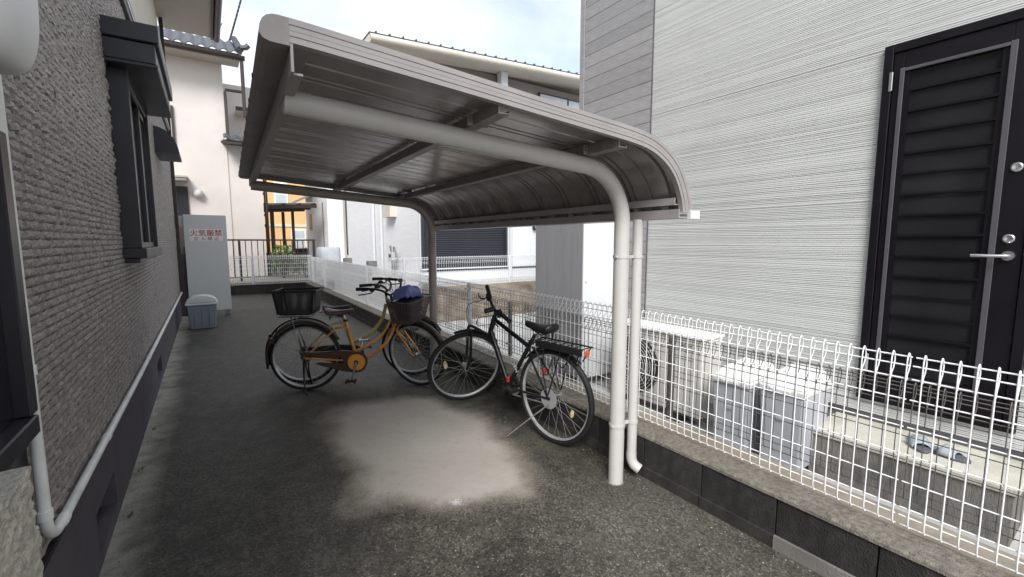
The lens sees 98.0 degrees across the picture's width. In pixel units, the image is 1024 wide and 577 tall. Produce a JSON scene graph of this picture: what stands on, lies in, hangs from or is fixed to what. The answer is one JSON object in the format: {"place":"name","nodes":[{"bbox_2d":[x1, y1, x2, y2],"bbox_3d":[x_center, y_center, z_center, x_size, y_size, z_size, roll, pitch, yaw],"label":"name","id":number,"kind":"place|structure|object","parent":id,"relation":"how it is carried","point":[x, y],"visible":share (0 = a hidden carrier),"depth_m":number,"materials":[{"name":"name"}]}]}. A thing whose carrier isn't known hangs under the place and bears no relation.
{"place":"outdoors","nodes":[
{"label":"outdoors","id":0,"kind":"place"},
{"bbox_2d":[174,216,182,226],"bbox_3d":[-6.281,-1.266,8.375,0.140,0.200,0.120,-4,7,-34],"label":"electric box","id":1,"kind":"object","parent":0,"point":[180,219],"visible":0.4,"depth_m":8.35,"materials":[{"name":"grey metal"}]},
{"bbox_2d":[177,247,188,315],"bbox_3d":[-6.413,-0.142,8.672,0.310,1.340,0.310,-4,7,-34],"label":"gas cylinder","id":2,"kind":"object","parent":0,"point":[184,296],"visible":0.33,"depth_m":8.58,"materials":[{"name":"grey metal"}]},
{"bbox_2d":[230,267,331,284],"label":"back yard","id":3,"kind":"structure","parent":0,"point":[278,280],"depth_m":13.36,"materials":[{"name":"grey concrete"}]},
{"bbox_2d":[157,25,267,278],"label":"pale pink house","id":4,"kind":"structure","parent":3,"relation":"on","point":[208,108],"depth_m":12.94,"materials":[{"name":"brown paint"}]},
{"bbox_2d":[176,186,189,245],"bbox_3d":[-9.449,-1.866,12.767,0.360,2.100,0.047,-4,7,-34],"label":"side door","id":5,"kind":"structure","parent":4,"relation":"in","point":[181,191],"depth_m":12.72,"materials":[{"name":"metal"}]},
{"bbox_2d":[229,0,241,40],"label":"overhead line","id":6,"kind":"object","parent":4,"relation":"on","point":[235,19],"visible":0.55,"depth_m":15.12,"materials":[{"name":"grey metal"}]},
{"bbox_2d":[263,180,271,275],"bbox_3d":[-7.815,-2.361,14.108,0.161,4.000,0.102,-4,7,-34],"label":"tall brown pole","id":7,"kind":"object","parent":3,"relation":"on","point":[265,205],"visible":0.46,"depth_m":14.12,"materials":[{"name":"metal"}]},
{"bbox_2d":[227,239,316,280],"bbox_3d":[-7.217,-0.816,12.918,2.850,1.220,0.070,-4,7,-34],"label":"dark railing","id":8,"kind":"object","parent":3,"relation":"on","point":[263,240],"visible":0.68,"depth_m":13.02,"materials":[{"name":"brown metal"}]},
{"bbox_2d":[268,244,297,277],"bbox_3d":[-7.200,-0.871,13.979,0.875,1.071,0.892,-4,7,-34],"label":"leafy shrub","id":9,"kind":"object","parent":3,"relation":"on","point":[278,247],"visible":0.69,"depth_m":13.90,"materials":[{"name":"green plant"}]},
{"bbox_2d":[266,252,307,266],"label":"dark low wall","id":10,"kind":"structure","parent":3,"relation":"on","point":[301,253],"depth_m":19.77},
{"bbox_2d":[264,203,316,273],"bbox_3d":[-8.658,-1.870,16.535,2.250,2.548,2.450,-4,7,-34],"label":"brown carport","id":11,"kind":"object","parent":3,"relation":"on","point":[282,208],"visible":0.64,"depth_m":16.06,"materials":[{"name":"metal"}]},
{"bbox_2d":[294,256,316,277],"bbox_3d":[-6.536,-0.698,14.075,0.758,0.710,0.775,-4,7,-34],"label":"leafy shrub","id":12,"kind":"object","parent":3,"relation":"on","point":[303,266],"visible":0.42,"depth_m":13.97,"materials":[{"name":"green plant"}]},
{"bbox_2d":[316,247,340,276],"bbox_3d":[-6.059,-0.894,14.726,0.708,0.950,0.990,-4,7,-34],"label":"covered unit","id":13,"kind":"object","parent":3,"relation":"on","point":[331,253],"visible":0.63,"depth_m":14.35,"materials":[{"name":"grey fabric"}]},
{"bbox_2d":[262,180,307,252],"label":"orange house","id":14,"kind":"structure","parent":0,"point":[300,225],"depth_m":25.01,"materials":[{"name":"paint"}]},
{"bbox_2d":[273,182,287,202],"bbox_3d":[-12.820,-5.200,24.680,0.700,1.360,0.087,-4,7,-34],"label":"window","id":15,"kind":"structure","parent":14,"relation":"in","point":[278,197],"depth_m":24.66,"materials":[{"name":"white glass"}]},
{"bbox_2d":[291,229,306,246],"bbox_3d":[-12.159,-2.812,25.389,0.760,1.160,0.087,-4,7,-34],"label":"window","id":16,"kind":"structure","parent":14,"relation":"in","point":[299,233],"depth_m":25.40,"materials":[{"name":"white glass"}]},
{"bbox_2d":[157,0,580,87],"label":"sky","id":17,"kind":"structure","parent":0,"point":[546,33],"materials":[{"name":"white"}]},
{"bbox_2d":[292,260,535,311],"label":"yard","id":18,"kind":"structure","parent":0,"point":[474,281],"depth_m":10.24,"materials":[{"name":"concrete"}]},
{"bbox_2d":[291,31,579,281],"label":"shuttered white house","id":19,"kind":"structure","parent":18,"relation":"on","point":[361,233],"depth_m":10.62,"materials":[{"name":"white paint"}]},
{"bbox_2d":[309,213,312,229],"bbox_3d":[-8.539,-2.818,18.858,0.035,0.700,0.500,-4,7,-34],"label":"window","id":20,"kind":"structure","parent":19,"relation":"in","point":[310,215],"depth_m":18.76,"materials":[{"name":"glass"}]},
{"bbox_2d":[388,245,396,275],"bbox_3d":[-2.831,-0.664,10.577,0.147,0.725,0.456,-4,7,-34],"label":"gas meter","id":21,"kind":"object","parent":19,"relation":"attached to","point":[391,254],"visible":0.84,"depth_m":10.48,"materials":[{"name":"white metal"}]},
{"bbox_2d":[538,92,578,108],"bbox_3d":[1.950,-4.240,12.110,3.100,1.560,0.057,-4,7,-34],"label":"window","id":22,"kind":"structure","parent":19,"relation":"in","point":[565,101],"depth_m":11.55,"materials":[{"name":"white glass"}]},
{"bbox_2d":[99,293,822,576],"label":"lane","id":23,"kind":"structure","parent":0,"point":[313,452],"depth_m":2.62,"materials":[{"name":"grey asphalt"}]},
{"bbox_2d":[0,466,43,576],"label":"rough block post","id":24,"kind":"object","parent":23,"relation":"on","point":[21,538],"visible":1,"depth_m":0.81,"materials":[{"name":"grey concrete"}]},
{"bbox_2d":[185,294,217,329],"bbox_3d":[-5.190,0.382,7.461,0.450,0.556,0.340,-4,7,-34],"label":"lidded bin","id":25,"kind":"object","parent":23,"relation":"on","point":[202,310],"visible":1,"depth_m":7.34,"materials":[{"name":"grey plastic"}]},
{"bbox_2d":[183,214,231,313],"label":"gas store","id":26,"kind":"structure","parent":23,"relation":"on","point":[207,265],"depth_m":8.61,"materials":[{"name":"grey metal"}]},
{"bbox_2d":[189,229,222,240],"bbox_3d":[-5.875,-1.024,8.552,0.536,0.236,0.005,-4,7,-34],"label":"warning sign","id":27,"kind":"object","parent":26,"relation":"attached to","point":[205,234],"visible":1,"depth_m":8.55,"materials":[{"name":"white plastic"}]},
{"bbox_2d":[266,277,445,394],"bbox_3d":[-1.514,0.454,4.371,1.694,1.074,0.654,-1,6,-10],"label":"city bicycle","id":28,"kind":"object","parent":23,"relation":"on","point":[355,360],"visible":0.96,"depth_m":4.31,"materials":[{"name":"orange paint"}]},
{"bbox_2d":[391,285,423,320],"bbox_3d":[-1.021,0.129,4.375,0.212,0.346,0.332,2,7,21],"label":"rain cover","id":29,"kind":"object","parent":28,"relation":"in","point":[407,294],"visible":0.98,"depth_m":4.26,"materials":[{"name":"blue fabric"}]},
{"bbox_2d":[108,317,809,576],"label":"loose grit","id":30,"kind":"object","parent":23,"relation":"on","point":[372,490],"visible":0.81,"depth_m":2.71,"materials":[{"name":"grey gravel"}]},
{"bbox_2d":[238,14,699,485],"bbox_3d":[-0.764,0.067,3.348,2.060,2.156,3.402,-4,7,-32],"label":"cycle canopy","id":31,"kind":"object","parent":23,"relation":"on","point":[436,146],"visible":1,"depth_m":2.43,"materials":[{"name":"grey metal"}]},
{"bbox_2d":[427,285,594,444],"bbox_3d":[0.019,0.540,3.501,0.645,1.082,1.583,-6,8,-43],"label":"black bicycle","id":32,"kind":"object","parent":23,"relation":"on","point":[549,396],"visible":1,"depth_m":3.30,"materials":[{"name":"paint"}]},
{"bbox_2d":[420,281,535,322],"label":"earth bank","id":33,"kind":"structure","parent":0,"point":[527,286],"depth_m":8.80,"materials":[{"name":"brown soil"}]},
{"bbox_2d":[387,255,535,285],"bbox_3d":[0.207,-0.407,9.460,5.796,0.620,0.073,-4,7,-34],"label":"bank fence","id":34,"kind":"object","parent":33,"relation":"on","point":[469,262],"visible":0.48,"depth_m":8.79,"materials":[{"name":"white metal"}]},
{"bbox_2d":[333,290,1023,558],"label":"neighbour yard","id":35,"kind":"structure","parent":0,"point":[1014,545],"depth_m":3.97,"materials":[{"name":"concrete"}]},
{"bbox_2d":[535,222,613,384],"bbox_3d":[0.657,-0.011,4.769,0.448,1.930,0.774,-4,7,-34],"label":"water heater tank","id":36,"kind":"object","parent":35,"relation":"on","point":[574,261],"visible":0.51,"depth_m":4.50,"materials":[{"name":"white metal"}]},
{"bbox_2d":[611,318,724,421],"bbox_3d":[1.308,0.689,3.838,0.320,0.715,0.990,-4,7,-34],"label":"outdoor unit","id":37,"kind":"object","parent":35,"relation":"on","point":[682,380],"visible":0.41,"depth_m":3.56,"materials":[{"name":"white metal"}]},
{"bbox_2d":[712,357,774,451],"bbox_3d":[1.646,0.819,3.164,0.412,0.599,0.276,-4,7,-34],"label":"lidded bin","id":38,"kind":"object","parent":35,"relation":"on","point":[729,393],"visible":0.45,"depth_m":3.05,"materials":[{"name":"grey plastic"}]},
{"bbox_2d":[759,363,831,470],"bbox_3d":[1.829,0.818,2.894,0.412,0.599,0.276,-4,7,-34],"label":"lidded bin","id":39,"kind":"object","parent":35,"relation":"on","point":[788,413],"visible":0.67,"depth_m":2.79,"materials":[{"name":"grey plastic"}]},
{"bbox_2d":[808,412,1023,546],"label":"step","id":40,"kind":"structure","parent":35,"relation":"on","point":[974,489],"depth_m":2.41,"materials":[{"name":"concrete"}]},
{"bbox_2d":[907,434,930,453],"bbox_3d":[2.328,0.867,2.548,0.104,0.064,0.248,4,7,30],"label":"slipper","id":41,"kind":"object","parent":40,"relation":"on","point":[926,450],"visible":0.7,"depth_m":2.50,"materials":[{"name":"grey plastic"}]},
{"bbox_2d":[920,444,971,463],"bbox_3d":[2.364,0.878,2.445,0.104,0.064,0.248,-2,6,-19],"label":"slipper","id":42,"kind":"object","parent":40,"relation":"on","point":[958,456],"visible":0.63,"depth_m":2.40,"materials":[{"name":"grey plastic"}]},
{"label":"ground","id":43,"kind":"structure","parent":0,"visible":0},
{"bbox_2d":[0,0,221,576],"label":"stone clad house","id":44,"kind":"structure","parent":43,"relation":"on","point":[91,284],"depth_m":2.03,"materials":[{"name":"grey stone"}]},
{"bbox_2d":[0,131,40,471],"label":"window","id":45,"kind":"structure","parent":44,"relation":"in","point":[19,426],"depth_m":1.19,"materials":[{"name":"black metal"}]},
{"bbox_2d":[106,66,162,262],"bbox_3d":[-2.978,-0.880,3.536,0.155,1.300,1.310,-4,7,-34],"label":"window","id":46,"kind":"structure","parent":44,"relation":"in","point":[129,120],"depth_m":3.05,"materials":[{"name":"black metal"}]},
{"bbox_2d":[230,280,334,294],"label":"end kerb","id":47,"kind":"structure","parent":43,"relation":"on","point":[247,289],"depth_m":12.31,"materials":[{"name":"concrete"}]},
{"bbox_2d":[228,255,312,284],"bbox_3d":[-7.082,-0.487,12.272,2.898,0.852,0.081,-4,7,-34],"label":"end fence","id":48,"kind":"object","parent":47,"relation":"on","point":[252,264],"visible":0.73,"depth_m":12.42,"materials":[{"name":"white metal"}]},
{"bbox_2d":[288,246,307,251],"bbox_3d":[-10.690,-1.391,22.348,3.236,1.420,1.540,-6,8,-42],"label":"white parked car","id":49,"kind":"object","parent":43,"relation":"on","point":[300,249],"depth_m":21.70,"materials":[{"name":"metal"}]},
{"bbox_2d":[305,258,377,277],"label":"yard wall","id":50,"kind":"structure","parent":43,"relation":"on","point":[368,263],"depth_m":11.61,"materials":[{"name":"concrete"}]},
{"bbox_2d":[306,282,1013,576],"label":"block kerb","id":51,"kind":"structure","parent":43,"relation":"on","point":[820,535],"depth_m":2.22,"materials":[{"name":"concrete"}]},
{"bbox_2d":[310,257,1023,575],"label":"fence","id":52,"kind":"object","parent":51,"relation":"on","point":[398,275],"visible":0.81,"depth_m":2.25,"materials":[{"name":"white metal"}]},
{"bbox_2d":[438,329,1023,576],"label":"tan kerb","id":53,"kind":"structure","parent":51,"relation":"on","point":[982,552],"depth_m":2.14,"materials":[{"name":"concrete"}]},
{"bbox_2d":[419,283,1023,542],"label":"fence","id":54,"kind":"object","parent":53,"relation":"on","point":[670,373],"visible":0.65,"depth_m":2.51,"materials":[{"name":"metal"}]},
{"bbox_2d":[579,0,1023,460],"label":"white sided house","id":55,"kind":"structure","parent":43,"relation":"on","point":[853,170],"depth_m":2.94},
{"bbox_2d":[856,8,1023,433],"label":"back door","id":56,"kind":"structure","parent":55,"relation":"in","point":[945,269],"depth_m":2.52,"materials":[{"name":"black metal"}]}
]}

